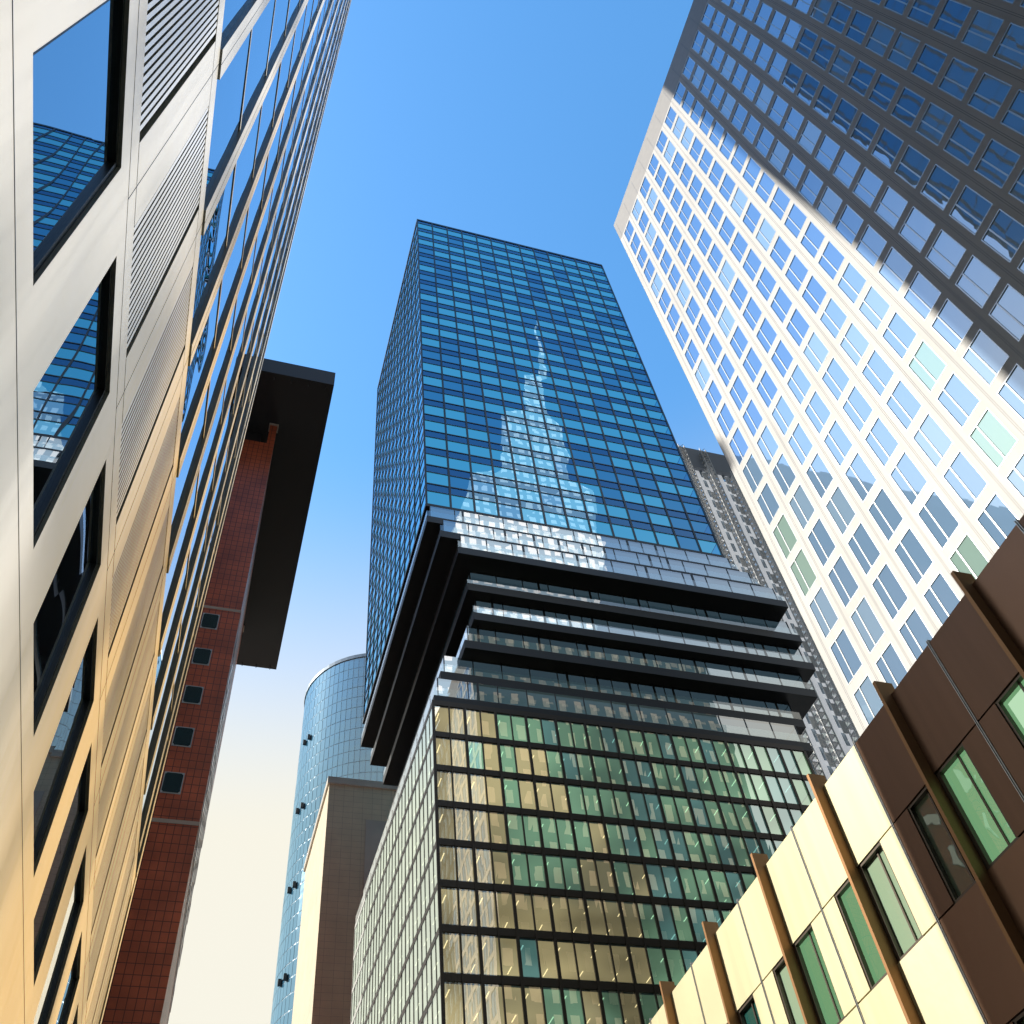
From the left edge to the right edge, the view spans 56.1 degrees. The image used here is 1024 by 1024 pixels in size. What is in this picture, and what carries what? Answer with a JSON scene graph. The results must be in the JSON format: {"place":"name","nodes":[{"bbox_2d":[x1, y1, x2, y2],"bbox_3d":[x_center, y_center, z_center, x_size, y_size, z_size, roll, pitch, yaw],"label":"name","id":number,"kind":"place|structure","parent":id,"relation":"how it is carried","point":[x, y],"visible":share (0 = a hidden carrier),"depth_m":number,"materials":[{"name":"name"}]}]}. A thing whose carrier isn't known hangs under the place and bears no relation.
{"place":"outdoors","nodes":[
{"label":"outdoors","id":0,"kind":"place"},
{"bbox_2d":[270,653,384,1023],"bbox_3d":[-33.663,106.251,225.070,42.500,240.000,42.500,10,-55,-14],"label":"tower","id":1,"kind":"structure","parent":0,"point":[332,731],"depth_m":249.01,"materials":[{"name":"blue glass"}]},
{"bbox_2d":[292,776,396,1023],"bbox_3d":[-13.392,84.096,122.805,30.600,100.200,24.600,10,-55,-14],"label":"stone tower","id":2,"kind":"structure","parent":0,"point":[351,820],"depth_m":140.91,"materials":[{"name":"beige stone"}]},
{"bbox_2d":[168,0,723,1023],"label":"sky","id":3,"kind":"structure","parent":0,"point":[523,122],"materials":[{"name":"blue"}]},
{"bbox_2d":[677,443,859,780],"bbox_3d":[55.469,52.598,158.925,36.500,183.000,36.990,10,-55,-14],"label":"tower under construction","id":4,"kind":"structure","parent":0,"point":[829,734],"depth_m":181.65,"materials":[{"name":"grey glass"}]},
{"bbox_2d":[614,0,1023,735],"bbox_3d":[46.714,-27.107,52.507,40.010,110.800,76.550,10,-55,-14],"label":"tower","id":5,"kind":"structure","parent":0,"point":[818,224],"depth_m":59.47,"materials":[{"name":"grey concrete"}]},
{"label":"ground","id":6,"kind":"structure","parent":0,"visible":0},
{"bbox_2d":[0,0,350,1023],"bbox_3d":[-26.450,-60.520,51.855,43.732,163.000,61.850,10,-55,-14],"label":"tower","id":7,"kind":"structure","parent":6,"relation":"on","point":[156,156],"depth_m":9.43,"materials":[{"name":"grey concrete"}]},
{"bbox_2d":[101,358,334,1023],"bbox_3d":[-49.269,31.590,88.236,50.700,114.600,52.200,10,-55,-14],"label":"skyscraper","id":8,"kind":"structure","parent":6,"relation":"on","point":[243,618],"depth_m":97.48,"materials":[{"name":"brick"}]},
{"bbox_2d":[350,219,817,1023],"bbox_3d":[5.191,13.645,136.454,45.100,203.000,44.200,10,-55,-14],"label":"skyscraper","id":9,"kind":"structure","parent":6,"relation":"on","point":[588,695],"depth_m":103.87,"materials":[{"name":"blue glass"}]},
{"bbox_2d":[649,515,1023,1023],"bbox_3d":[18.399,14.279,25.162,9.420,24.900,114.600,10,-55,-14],"label":"building","id":10,"kind":"structure","parent":6,"relation":"on","point":[886,886],"depth_m":31.50,"materials":[{"name":"brown"}]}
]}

